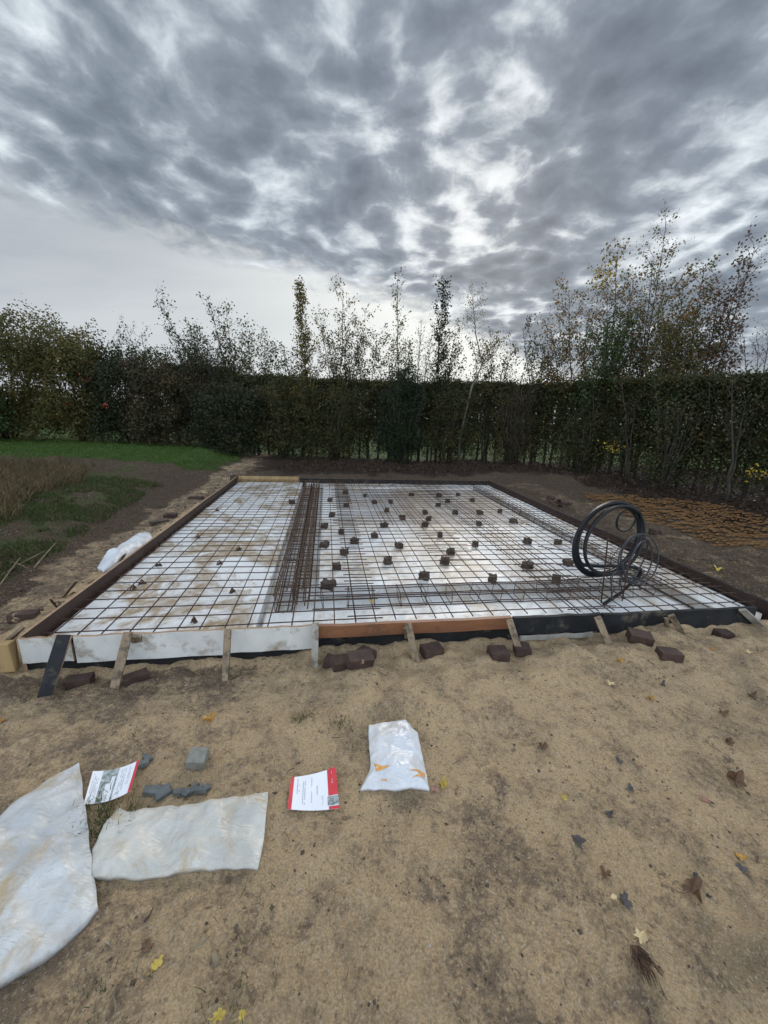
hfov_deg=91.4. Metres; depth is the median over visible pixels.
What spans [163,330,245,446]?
bush
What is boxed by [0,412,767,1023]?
ground
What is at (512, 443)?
bush
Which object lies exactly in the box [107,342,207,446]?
bush
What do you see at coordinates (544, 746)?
fallen leaf
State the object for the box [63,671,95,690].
brick
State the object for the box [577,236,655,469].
tree
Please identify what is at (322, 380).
hedge plant
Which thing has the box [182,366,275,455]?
bush
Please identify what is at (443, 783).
fallen leaf
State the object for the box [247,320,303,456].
tree
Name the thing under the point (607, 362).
shrub
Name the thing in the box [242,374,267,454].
hedge plant
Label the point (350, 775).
white grit
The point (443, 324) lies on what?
tree
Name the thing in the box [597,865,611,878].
fallen leaf
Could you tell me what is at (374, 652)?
brick
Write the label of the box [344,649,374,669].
brick
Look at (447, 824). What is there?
soil crumbs
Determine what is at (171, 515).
brick
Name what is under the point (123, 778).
leaflet
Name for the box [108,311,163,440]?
tree
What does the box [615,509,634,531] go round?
cable coil
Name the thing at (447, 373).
shrub
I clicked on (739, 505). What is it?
leaf litter
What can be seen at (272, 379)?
hedge plant
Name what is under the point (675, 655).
brick
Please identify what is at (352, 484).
insulation block
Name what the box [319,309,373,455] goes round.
shrub
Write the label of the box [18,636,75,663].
formwork board
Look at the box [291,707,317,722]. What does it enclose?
grass tuft
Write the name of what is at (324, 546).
cobble
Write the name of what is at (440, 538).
loose bar
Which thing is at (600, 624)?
stake
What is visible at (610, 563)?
steel rod
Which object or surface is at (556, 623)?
formwork board
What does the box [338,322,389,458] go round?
tree
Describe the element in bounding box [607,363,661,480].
sapling
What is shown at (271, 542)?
insulation block
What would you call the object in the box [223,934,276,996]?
grass tuft
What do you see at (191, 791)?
slate chip
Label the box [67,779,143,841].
grass tuft
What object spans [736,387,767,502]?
hedge plant
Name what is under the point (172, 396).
hedge plant
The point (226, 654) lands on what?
stake
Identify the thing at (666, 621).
stake
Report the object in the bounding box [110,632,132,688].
stake
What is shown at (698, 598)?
insulation block
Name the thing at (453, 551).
loose bar
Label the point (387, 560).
cobble
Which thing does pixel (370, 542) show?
rebar mesh
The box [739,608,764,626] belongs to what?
stake
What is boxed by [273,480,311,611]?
rebar cage
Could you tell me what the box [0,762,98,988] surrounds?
plastic sheet
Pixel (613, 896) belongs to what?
fallen leaf
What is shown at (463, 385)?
hedge plant
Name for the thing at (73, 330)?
tree
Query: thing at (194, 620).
spacer
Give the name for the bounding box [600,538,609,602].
steel rod
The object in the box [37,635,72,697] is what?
stake
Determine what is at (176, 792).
slate chip
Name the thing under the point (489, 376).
shrub
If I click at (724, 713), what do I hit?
fallen leaf
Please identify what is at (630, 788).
fallen leaf
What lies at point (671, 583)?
loose bar
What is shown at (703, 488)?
sapling
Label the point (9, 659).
corner block
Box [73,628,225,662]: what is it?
formwork board
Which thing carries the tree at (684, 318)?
on the ground at (374, 934)
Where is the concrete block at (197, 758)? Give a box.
[185,747,208,769]
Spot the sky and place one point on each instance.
(236, 151)
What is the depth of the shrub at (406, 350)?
12.67 m
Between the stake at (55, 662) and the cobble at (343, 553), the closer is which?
the stake at (55, 662)
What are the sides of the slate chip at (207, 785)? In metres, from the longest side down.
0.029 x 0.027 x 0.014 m
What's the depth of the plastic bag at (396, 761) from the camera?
1.75 m
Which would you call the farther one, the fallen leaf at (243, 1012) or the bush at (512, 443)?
the bush at (512, 443)
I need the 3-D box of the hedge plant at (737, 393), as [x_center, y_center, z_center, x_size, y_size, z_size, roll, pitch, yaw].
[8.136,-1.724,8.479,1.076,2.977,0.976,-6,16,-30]
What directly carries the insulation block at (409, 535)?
on the trench liner
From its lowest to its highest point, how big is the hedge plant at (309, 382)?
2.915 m
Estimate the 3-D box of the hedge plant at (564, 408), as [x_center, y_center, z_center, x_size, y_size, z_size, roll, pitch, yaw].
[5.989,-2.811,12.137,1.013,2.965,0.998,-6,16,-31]
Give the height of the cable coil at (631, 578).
0.538 m
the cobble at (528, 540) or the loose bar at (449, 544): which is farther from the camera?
the cobble at (528, 540)
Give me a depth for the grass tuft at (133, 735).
1.88 m
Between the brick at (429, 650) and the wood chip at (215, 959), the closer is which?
the wood chip at (215, 959)
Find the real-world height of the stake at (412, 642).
0.325 m
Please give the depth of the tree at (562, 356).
11.72 m
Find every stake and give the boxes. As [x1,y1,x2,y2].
[4,625,24,640]
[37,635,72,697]
[58,580,77,598]
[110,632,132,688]
[131,635,141,642]
[222,629,231,680]
[311,622,318,666]
[403,627,407,638]
[405,623,419,661]
[506,619,520,646]
[594,616,611,644]
[664,617,668,626]
[668,613,685,634]
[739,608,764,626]
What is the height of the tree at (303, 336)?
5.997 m
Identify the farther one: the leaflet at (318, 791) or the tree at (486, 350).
the tree at (486, 350)
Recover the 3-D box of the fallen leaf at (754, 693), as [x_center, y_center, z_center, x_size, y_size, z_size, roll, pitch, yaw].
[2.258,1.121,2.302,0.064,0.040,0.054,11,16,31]
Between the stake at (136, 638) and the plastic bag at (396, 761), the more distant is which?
the stake at (136, 638)
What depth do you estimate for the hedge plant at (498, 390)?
13.12 m
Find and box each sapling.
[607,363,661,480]
[638,366,697,487]
[677,362,733,492]
[701,369,767,500]
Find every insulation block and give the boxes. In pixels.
[50,482,302,635]
[263,598,684,626]
[306,483,472,489]
[319,486,632,596]
[474,486,761,619]
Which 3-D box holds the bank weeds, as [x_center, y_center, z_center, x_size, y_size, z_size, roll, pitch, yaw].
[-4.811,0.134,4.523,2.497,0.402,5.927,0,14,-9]
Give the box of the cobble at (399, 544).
[394,542,403,548]
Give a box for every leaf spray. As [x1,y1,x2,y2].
[598,440,624,481]
[734,463,767,505]
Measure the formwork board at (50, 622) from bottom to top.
0.258 m
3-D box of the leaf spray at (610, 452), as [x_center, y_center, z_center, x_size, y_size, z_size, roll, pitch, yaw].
[5.938,-1.324,9.937,0.826,1.170,0.241,2,14,0]
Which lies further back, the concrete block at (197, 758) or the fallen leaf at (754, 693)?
the fallen leaf at (754, 693)
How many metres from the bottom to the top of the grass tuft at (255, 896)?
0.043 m
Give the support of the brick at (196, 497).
on the ground at (374, 934)
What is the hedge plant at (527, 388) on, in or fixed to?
on the ground at (374, 934)
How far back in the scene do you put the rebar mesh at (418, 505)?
6.21 m
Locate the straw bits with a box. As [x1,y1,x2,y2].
[0,627,767,1000]
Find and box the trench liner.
[260,488,692,626]
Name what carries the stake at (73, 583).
on the ground at (374, 934)
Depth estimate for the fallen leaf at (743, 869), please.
1.42 m
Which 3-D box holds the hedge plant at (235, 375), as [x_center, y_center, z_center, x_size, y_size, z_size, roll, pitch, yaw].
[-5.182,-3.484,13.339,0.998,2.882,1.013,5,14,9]
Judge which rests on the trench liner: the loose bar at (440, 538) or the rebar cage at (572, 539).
the rebar cage at (572, 539)
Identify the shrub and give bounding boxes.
[164,317,223,444]
[218,333,281,454]
[276,329,331,455]
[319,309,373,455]
[364,326,419,457]
[424,318,470,461]
[464,324,524,459]
[515,335,577,463]
[569,296,646,471]
[639,301,732,479]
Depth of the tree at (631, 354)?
11.13 m
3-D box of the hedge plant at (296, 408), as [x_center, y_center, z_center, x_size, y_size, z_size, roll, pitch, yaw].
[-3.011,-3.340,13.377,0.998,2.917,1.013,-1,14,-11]
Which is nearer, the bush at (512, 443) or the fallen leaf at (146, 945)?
the fallen leaf at (146, 945)
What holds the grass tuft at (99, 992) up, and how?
on the ground at (374, 934)
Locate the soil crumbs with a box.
[1,628,767,1015]
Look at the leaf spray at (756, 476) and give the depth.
7.59 m
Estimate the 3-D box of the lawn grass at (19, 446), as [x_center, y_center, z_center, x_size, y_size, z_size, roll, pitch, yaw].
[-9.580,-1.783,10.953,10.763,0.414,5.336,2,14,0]
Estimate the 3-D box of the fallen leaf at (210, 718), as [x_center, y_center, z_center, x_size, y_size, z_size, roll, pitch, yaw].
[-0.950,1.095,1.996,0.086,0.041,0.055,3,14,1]
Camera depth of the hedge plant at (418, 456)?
13.14 m
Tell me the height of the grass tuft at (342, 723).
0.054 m
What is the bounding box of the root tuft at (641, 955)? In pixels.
[630,945,664,985]
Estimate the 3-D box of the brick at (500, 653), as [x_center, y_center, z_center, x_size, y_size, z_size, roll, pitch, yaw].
[0.791,0.979,2.593,0.130,0.060,0.112,1,14,-6]
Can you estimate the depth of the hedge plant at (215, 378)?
12.69 m
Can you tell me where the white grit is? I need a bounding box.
[6,631,744,1003]
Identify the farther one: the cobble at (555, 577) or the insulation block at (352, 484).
the insulation block at (352, 484)
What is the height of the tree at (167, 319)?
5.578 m
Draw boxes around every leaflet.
[84,760,139,803]
[287,767,338,810]
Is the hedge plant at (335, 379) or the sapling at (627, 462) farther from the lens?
the hedge plant at (335, 379)
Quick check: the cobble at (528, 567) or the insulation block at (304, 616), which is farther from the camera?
the cobble at (528, 567)
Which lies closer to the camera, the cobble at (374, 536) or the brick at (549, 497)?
the cobble at (374, 536)
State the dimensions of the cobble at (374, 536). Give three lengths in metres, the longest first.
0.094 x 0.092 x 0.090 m
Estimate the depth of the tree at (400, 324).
12.41 m
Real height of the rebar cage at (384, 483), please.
0.145 m
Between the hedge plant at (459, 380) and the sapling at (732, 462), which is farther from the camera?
the hedge plant at (459, 380)
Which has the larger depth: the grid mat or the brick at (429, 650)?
the grid mat
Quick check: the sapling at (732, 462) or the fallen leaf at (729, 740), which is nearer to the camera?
the fallen leaf at (729, 740)
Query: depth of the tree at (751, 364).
9.11 m
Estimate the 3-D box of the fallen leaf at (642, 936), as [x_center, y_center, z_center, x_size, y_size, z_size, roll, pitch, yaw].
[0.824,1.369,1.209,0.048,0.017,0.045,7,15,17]
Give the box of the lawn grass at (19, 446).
[0,437,247,469]
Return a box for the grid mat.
[584,493,767,547]
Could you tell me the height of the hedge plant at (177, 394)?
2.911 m
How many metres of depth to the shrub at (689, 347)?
9.71 m
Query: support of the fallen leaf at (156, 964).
on the ground at (374, 934)
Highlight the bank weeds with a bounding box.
[0,474,162,582]
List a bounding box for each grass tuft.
[60,956,138,1023]
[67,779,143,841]
[121,726,144,741]
[191,971,255,1023]
[213,879,274,921]
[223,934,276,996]
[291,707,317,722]
[330,714,356,731]
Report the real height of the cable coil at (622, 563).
0.581 m
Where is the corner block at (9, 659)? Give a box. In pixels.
[0,639,20,672]
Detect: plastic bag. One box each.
[97,532,152,572]
[360,720,429,791]
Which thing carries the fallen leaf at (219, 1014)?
on the ground at (374, 934)
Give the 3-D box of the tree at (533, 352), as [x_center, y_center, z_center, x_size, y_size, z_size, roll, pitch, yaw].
[5.391,-4.208,13.594,1.831,5.335,1.513,9,16,26]
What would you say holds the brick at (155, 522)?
on the ground at (374, 934)
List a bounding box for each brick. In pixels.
[6,608,40,623]
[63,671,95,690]
[123,667,149,687]
[148,518,168,525]
[163,512,177,517]
[188,496,203,499]
[322,653,333,668]
[329,653,347,671]
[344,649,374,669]
[356,645,376,658]
[419,641,444,659]
[486,645,510,661]
[513,642,531,656]
[546,495,554,499]
[555,499,571,505]
[625,627,654,646]
[648,528,662,534]
[655,646,684,663]
[711,628,735,638]
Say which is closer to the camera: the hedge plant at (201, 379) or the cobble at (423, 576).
the cobble at (423, 576)
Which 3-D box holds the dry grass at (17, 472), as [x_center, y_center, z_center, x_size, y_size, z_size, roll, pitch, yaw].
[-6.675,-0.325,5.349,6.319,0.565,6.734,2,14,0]
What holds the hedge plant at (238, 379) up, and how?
on the ground at (374, 934)
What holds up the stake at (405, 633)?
on the ground at (374, 934)
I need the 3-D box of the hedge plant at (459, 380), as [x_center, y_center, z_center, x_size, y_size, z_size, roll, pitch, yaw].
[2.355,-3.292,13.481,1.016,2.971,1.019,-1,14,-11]
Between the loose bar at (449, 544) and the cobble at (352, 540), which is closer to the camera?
the loose bar at (449, 544)
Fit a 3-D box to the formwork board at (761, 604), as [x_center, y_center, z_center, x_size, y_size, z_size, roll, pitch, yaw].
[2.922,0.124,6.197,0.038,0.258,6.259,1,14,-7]
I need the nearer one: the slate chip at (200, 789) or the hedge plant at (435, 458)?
the slate chip at (200, 789)
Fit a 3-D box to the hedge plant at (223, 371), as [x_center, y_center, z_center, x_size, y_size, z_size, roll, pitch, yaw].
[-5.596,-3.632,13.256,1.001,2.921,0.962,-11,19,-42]
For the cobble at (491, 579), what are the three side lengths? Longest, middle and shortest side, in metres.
0.097 x 0.090 x 0.088 m
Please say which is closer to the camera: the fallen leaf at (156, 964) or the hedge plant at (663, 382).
the fallen leaf at (156, 964)
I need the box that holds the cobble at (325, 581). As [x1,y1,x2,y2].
[319,578,336,590]
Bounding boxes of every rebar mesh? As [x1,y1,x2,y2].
[41,479,382,635]
[331,489,539,524]
[334,480,615,620]
[416,481,754,613]
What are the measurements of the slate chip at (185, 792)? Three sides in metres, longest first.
0.047 x 0.031 x 0.014 m
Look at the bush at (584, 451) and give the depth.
11.24 m
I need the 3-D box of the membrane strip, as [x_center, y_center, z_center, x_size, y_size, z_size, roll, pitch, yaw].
[0.444,0.953,2.771,5.427,0.193,0.014,0,14,-9]
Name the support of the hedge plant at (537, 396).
on the ground at (374, 934)
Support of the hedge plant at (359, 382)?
on the ground at (374, 934)
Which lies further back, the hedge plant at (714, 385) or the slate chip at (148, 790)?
the hedge plant at (714, 385)
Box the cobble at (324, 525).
[320,522,327,528]
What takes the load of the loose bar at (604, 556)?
on the rebar mesh at (476, 486)
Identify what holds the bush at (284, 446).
on the ground at (374, 934)
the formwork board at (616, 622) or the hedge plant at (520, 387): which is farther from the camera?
the hedge plant at (520, 387)
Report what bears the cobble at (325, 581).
on the insulation block at (409, 535)
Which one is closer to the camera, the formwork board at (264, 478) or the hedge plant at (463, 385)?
the formwork board at (264, 478)
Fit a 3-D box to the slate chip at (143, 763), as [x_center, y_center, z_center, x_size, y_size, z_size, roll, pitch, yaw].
[-1.112,1.161,1.731,0.048,0.014,0.042,-5,2,-34]
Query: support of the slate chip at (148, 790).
on the ground at (374, 934)
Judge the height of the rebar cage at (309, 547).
0.186 m
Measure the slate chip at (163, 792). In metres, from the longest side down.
0.061 x 0.055 x 0.014 m
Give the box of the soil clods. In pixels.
[0,471,766,636]
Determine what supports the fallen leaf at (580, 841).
on the ground at (374, 934)
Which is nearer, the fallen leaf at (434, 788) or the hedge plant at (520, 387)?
the fallen leaf at (434, 788)
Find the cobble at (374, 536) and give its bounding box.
[371,532,377,537]
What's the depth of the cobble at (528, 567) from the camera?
3.98 m
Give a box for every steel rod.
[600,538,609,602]
[609,545,620,583]
[621,557,629,600]
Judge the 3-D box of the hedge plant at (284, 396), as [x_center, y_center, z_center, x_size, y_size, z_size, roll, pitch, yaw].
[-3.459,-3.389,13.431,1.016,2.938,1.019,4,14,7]
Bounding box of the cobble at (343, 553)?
[339,548,348,555]
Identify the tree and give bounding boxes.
[47,318,103,439]
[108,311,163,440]
[153,281,209,364]
[196,291,257,392]
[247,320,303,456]
[292,275,315,456]
[309,275,380,455]
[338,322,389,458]
[388,266,411,406]
[410,318,433,460]
[427,275,453,461]
[456,281,511,461]
[480,326,517,458]
[514,313,567,460]
[536,273,605,467]
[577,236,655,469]
[584,314,703,471]
[620,199,694,379]
[642,253,736,386]
[681,216,767,481]
[728,322,767,487]
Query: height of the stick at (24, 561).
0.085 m
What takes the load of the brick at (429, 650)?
on the ground at (374, 934)
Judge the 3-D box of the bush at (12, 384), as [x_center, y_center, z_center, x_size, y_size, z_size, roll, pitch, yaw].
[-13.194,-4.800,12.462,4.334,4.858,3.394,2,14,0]
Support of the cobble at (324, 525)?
on the insulation block at (409, 535)
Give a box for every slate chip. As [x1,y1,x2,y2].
[138,758,148,768]
[142,753,152,761]
[142,785,161,795]
[154,782,171,802]
[172,788,180,795]
[180,787,190,797]
[188,785,197,796]
[194,785,206,794]
[202,783,210,791]
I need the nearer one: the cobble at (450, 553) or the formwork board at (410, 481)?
the cobble at (450, 553)
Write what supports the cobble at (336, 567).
on the insulation block at (409, 535)
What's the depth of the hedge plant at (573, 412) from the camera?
11.56 m
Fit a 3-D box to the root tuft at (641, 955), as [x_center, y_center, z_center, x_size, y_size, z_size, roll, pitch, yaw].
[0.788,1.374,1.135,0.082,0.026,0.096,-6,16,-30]
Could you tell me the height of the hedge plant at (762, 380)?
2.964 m
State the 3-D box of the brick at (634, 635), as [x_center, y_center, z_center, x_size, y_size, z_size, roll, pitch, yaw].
[1.894,0.927,2.775,0.156,0.069,0.104,10,22,16]
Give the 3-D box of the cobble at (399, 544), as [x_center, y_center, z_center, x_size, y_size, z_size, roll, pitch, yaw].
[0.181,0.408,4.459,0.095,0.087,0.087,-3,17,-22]
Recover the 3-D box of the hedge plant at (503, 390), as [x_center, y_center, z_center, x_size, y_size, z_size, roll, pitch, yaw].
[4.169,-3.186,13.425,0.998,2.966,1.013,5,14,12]
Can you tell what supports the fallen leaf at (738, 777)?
on the ground at (374, 934)
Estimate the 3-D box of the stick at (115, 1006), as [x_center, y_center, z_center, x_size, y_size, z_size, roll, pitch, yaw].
[-0.733,1.347,1.020,0.007,0.011,0.062,-8,18,-37]
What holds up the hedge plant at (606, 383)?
on the ground at (374, 934)
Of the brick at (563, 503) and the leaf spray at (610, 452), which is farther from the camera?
the leaf spray at (610, 452)
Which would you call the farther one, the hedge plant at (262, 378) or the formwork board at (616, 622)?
the hedge plant at (262, 378)
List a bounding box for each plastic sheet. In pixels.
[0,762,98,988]
[92,792,267,881]
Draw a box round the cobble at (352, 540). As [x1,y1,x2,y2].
[350,537,358,544]
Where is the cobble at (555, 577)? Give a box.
[552,574,560,584]
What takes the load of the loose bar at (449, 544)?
on the rebar mesh at (370, 542)
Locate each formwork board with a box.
[16,477,236,670]
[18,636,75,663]
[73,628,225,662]
[228,624,311,652]
[238,476,298,481]
[300,478,487,485]
[319,615,511,637]
[488,480,767,619]
[512,612,601,634]
[519,631,592,640]
[597,606,757,632]
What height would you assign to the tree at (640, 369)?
7.228 m
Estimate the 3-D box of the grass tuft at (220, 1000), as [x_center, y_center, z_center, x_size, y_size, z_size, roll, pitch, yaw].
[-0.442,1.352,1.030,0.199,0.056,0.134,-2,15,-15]
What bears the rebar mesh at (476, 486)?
on the rebar mesh at (370, 542)
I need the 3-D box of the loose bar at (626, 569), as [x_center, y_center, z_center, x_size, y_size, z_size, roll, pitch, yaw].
[2.364,0.578,3.779,1.190,0.015,0.009,4,14,7]
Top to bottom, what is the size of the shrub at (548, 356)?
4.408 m
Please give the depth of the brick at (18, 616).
2.81 m
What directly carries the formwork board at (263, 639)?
on the ground at (374, 934)
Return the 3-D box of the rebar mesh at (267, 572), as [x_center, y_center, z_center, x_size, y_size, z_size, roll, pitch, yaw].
[-1.583,0.043,5.448,2.335,0.027,6.122,0,14,-9]
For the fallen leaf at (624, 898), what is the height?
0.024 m
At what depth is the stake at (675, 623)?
2.88 m
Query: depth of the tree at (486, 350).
12.07 m
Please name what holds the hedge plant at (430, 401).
on the ground at (374, 934)
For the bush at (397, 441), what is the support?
on the ground at (374, 934)
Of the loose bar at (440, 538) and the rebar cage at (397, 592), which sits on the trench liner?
the rebar cage at (397, 592)
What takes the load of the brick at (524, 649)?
on the ground at (374, 934)
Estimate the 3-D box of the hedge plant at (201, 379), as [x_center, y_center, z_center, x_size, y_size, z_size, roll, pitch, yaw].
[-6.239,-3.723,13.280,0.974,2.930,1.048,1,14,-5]
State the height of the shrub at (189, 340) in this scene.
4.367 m
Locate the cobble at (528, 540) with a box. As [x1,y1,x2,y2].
[522,537,531,543]
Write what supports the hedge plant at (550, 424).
on the ground at (374, 934)
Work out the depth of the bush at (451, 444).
12.66 m
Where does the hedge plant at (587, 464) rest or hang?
on the ground at (374, 934)
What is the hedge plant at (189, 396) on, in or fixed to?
on the ground at (374, 934)
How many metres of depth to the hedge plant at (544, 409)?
12.39 m
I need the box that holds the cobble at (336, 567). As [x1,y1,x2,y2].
[333,562,340,569]
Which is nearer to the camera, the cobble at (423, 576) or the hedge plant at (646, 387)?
the cobble at (423, 576)
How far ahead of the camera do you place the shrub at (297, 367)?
12.81 m
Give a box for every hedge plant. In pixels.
[162,361,188,438]
[167,363,193,443]
[180,361,201,445]
[192,363,214,441]
[202,362,228,444]
[211,366,236,433]
[224,371,250,449]
[235,374,260,449]
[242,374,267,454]
[254,372,278,454]
[264,371,288,454]
[275,373,297,450]
[288,378,308,454]
[297,377,320,456]
[307,375,327,456]
[317,377,340,456]
[328,374,351,452]
[339,379,360,458]
[346,377,369,458]
[359,378,382,456]
[365,378,390,459]
[376,382,399,458]
[410,384,431,461]
[419,381,443,460]
[426,381,451,460]
[441,378,464,439]
[453,380,475,458]
[456,380,484,459]
[468,379,496,459]
[476,380,507,460]
[484,380,518,460]
[497,380,527,461]
[513,381,530,456]
[516,382,541,463]
[520,381,553,462]
[531,382,564,464]
[539,381,574,466]
[549,377,587,466]
[560,381,596,469]
[580,381,612,471]
[586,373,629,471]
[594,374,643,472]
[604,376,650,475]
[618,375,668,477]
[633,371,689,480]
[646,374,700,479]
[663,372,721,488]
[673,370,743,490]
[690,372,755,493]
[708,365,767,496]
[721,369,767,500]
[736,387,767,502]
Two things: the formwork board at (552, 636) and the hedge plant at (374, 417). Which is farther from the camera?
the hedge plant at (374, 417)
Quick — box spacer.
[191,616,197,623]
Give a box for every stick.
[0,558,19,584]
[1,550,45,574]
[33,543,55,567]
[113,994,115,1020]
[189,936,209,951]
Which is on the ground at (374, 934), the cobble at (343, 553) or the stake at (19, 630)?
the stake at (19, 630)
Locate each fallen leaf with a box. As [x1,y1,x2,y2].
[133,937,154,952]
[146,954,162,975]
[198,712,214,722]
[208,1007,225,1023]
[238,1009,245,1023]
[430,785,438,791]
[439,775,447,789]
[536,741,548,749]
[571,835,586,849]
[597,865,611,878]
[604,810,613,817]
[609,893,616,900]
[618,891,635,913]
[626,783,633,791]
[633,927,647,943]
[677,876,702,903]
[697,794,710,801]
[719,708,728,715]
[725,737,734,746]
[727,770,747,793]
[734,851,746,860]
[735,863,749,873]
[745,691,757,699]
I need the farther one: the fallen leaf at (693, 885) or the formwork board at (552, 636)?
the formwork board at (552, 636)
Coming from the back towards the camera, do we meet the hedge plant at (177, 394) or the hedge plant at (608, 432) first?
the hedge plant at (177, 394)
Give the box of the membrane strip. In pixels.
[28,629,590,669]
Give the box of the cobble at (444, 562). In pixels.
[440,556,449,564]
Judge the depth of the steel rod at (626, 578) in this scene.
3.28 m
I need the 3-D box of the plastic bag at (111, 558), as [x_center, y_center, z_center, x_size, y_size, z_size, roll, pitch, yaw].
[-2.914,0.406,4.290,0.261,0.158,1.379,0,14,-10]
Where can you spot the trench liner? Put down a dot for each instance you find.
(299, 606)
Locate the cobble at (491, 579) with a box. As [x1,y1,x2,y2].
[488,573,496,584]
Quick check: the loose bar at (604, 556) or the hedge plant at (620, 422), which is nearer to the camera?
the loose bar at (604, 556)
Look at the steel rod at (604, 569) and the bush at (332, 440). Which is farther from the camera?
the bush at (332, 440)
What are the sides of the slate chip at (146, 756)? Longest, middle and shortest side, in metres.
0.048 x 0.025 x 0.014 m
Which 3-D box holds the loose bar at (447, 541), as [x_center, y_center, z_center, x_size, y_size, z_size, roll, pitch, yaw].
[0.773,0.350,4.454,0.528,0.014,0.008,0,14,-9]
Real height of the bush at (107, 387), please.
3.848 m
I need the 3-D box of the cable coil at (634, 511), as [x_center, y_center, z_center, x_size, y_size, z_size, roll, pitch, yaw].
[2.113,0.338,3.525,0.863,0.851,0.454,-8,18,-36]
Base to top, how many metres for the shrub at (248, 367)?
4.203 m
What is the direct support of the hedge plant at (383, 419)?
on the ground at (374, 934)
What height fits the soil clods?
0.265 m
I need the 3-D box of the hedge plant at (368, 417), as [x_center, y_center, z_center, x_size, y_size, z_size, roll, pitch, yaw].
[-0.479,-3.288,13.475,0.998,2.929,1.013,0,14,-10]
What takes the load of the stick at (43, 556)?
on the ground at (374, 934)
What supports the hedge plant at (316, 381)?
on the ground at (374, 934)
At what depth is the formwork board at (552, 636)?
2.84 m
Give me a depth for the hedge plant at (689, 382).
9.15 m
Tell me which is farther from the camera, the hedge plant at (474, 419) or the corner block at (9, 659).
the hedge plant at (474, 419)
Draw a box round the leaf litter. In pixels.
[278,454,767,535]
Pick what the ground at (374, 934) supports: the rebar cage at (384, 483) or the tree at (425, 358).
the tree at (425, 358)
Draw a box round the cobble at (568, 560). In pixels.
[562,559,573,566]
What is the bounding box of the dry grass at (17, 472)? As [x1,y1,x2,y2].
[0,453,98,520]
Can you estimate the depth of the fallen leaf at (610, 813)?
1.60 m
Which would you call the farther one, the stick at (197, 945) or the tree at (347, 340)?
the tree at (347, 340)
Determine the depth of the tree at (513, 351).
12.98 m
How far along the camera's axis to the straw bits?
1.55 m
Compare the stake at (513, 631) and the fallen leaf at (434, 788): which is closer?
the fallen leaf at (434, 788)
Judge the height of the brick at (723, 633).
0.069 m
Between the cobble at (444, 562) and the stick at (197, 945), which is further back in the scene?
the cobble at (444, 562)
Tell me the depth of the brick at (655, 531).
5.38 m
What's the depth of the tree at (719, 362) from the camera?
9.33 m
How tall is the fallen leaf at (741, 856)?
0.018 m
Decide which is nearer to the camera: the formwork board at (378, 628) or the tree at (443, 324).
the formwork board at (378, 628)
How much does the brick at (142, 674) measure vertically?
0.061 m
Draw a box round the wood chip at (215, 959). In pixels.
[211,950,218,967]
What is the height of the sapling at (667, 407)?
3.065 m
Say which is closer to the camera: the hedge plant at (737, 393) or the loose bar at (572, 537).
the loose bar at (572, 537)
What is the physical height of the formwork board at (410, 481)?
0.183 m
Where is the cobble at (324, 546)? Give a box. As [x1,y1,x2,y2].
[319,540,329,548]
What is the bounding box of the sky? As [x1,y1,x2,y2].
[0,0,767,429]
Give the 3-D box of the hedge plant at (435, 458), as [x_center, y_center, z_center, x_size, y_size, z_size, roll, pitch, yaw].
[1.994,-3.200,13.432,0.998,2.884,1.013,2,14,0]
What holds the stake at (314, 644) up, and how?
on the ground at (374, 934)
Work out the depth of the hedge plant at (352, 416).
13.10 m
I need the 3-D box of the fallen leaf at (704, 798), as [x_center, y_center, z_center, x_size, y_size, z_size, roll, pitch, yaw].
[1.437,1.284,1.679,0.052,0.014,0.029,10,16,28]
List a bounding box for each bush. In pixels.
[0,299,66,441]
[0,304,129,441]
[0,388,30,433]
[64,328,174,443]
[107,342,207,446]
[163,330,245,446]
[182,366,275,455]
[241,368,326,458]
[294,381,376,461]
[371,350,429,463]
[415,371,482,462]
[489,362,545,465]
[549,401,612,473]
[637,397,709,489]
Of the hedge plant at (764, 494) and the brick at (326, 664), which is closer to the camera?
the brick at (326, 664)
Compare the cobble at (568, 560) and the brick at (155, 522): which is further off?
the brick at (155, 522)
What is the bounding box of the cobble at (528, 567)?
[521,560,533,569]
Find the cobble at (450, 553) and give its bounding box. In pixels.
[446,548,454,554]
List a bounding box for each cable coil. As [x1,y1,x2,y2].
[572,501,645,605]
[611,533,658,598]
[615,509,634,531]
[620,540,647,598]
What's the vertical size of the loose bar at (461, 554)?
0.014 m
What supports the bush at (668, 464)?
on the ground at (374, 934)
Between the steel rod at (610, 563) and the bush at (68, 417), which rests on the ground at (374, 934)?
the bush at (68, 417)
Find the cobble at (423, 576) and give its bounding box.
[418,571,429,580]
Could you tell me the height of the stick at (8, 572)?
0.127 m
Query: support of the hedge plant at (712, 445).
on the ground at (374, 934)
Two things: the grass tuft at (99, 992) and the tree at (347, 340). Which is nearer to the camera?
the grass tuft at (99, 992)
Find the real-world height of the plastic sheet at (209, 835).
0.092 m
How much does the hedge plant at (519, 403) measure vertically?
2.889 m
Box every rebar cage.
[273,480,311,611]
[293,480,319,610]
[300,577,657,609]
[320,482,465,488]
[473,487,676,594]
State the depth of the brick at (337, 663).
2.38 m
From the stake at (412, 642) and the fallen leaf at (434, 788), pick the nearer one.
the fallen leaf at (434, 788)
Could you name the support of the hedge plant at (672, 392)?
on the ground at (374, 934)
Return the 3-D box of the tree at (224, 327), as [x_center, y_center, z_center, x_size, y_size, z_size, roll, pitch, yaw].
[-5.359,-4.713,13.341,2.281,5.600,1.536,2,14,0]
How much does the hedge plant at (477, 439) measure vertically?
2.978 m
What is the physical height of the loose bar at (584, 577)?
0.015 m
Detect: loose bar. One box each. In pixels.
[421,538,459,538]
[425,532,456,532]
[427,551,471,552]
[428,541,469,541]
[432,544,466,544]
[436,554,484,555]
[512,520,647,559]
[538,546,674,569]
[551,572,643,581]
[557,564,681,574]
[632,582,710,586]
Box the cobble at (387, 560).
[383,557,391,564]
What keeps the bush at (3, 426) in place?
on the ground at (374, 934)

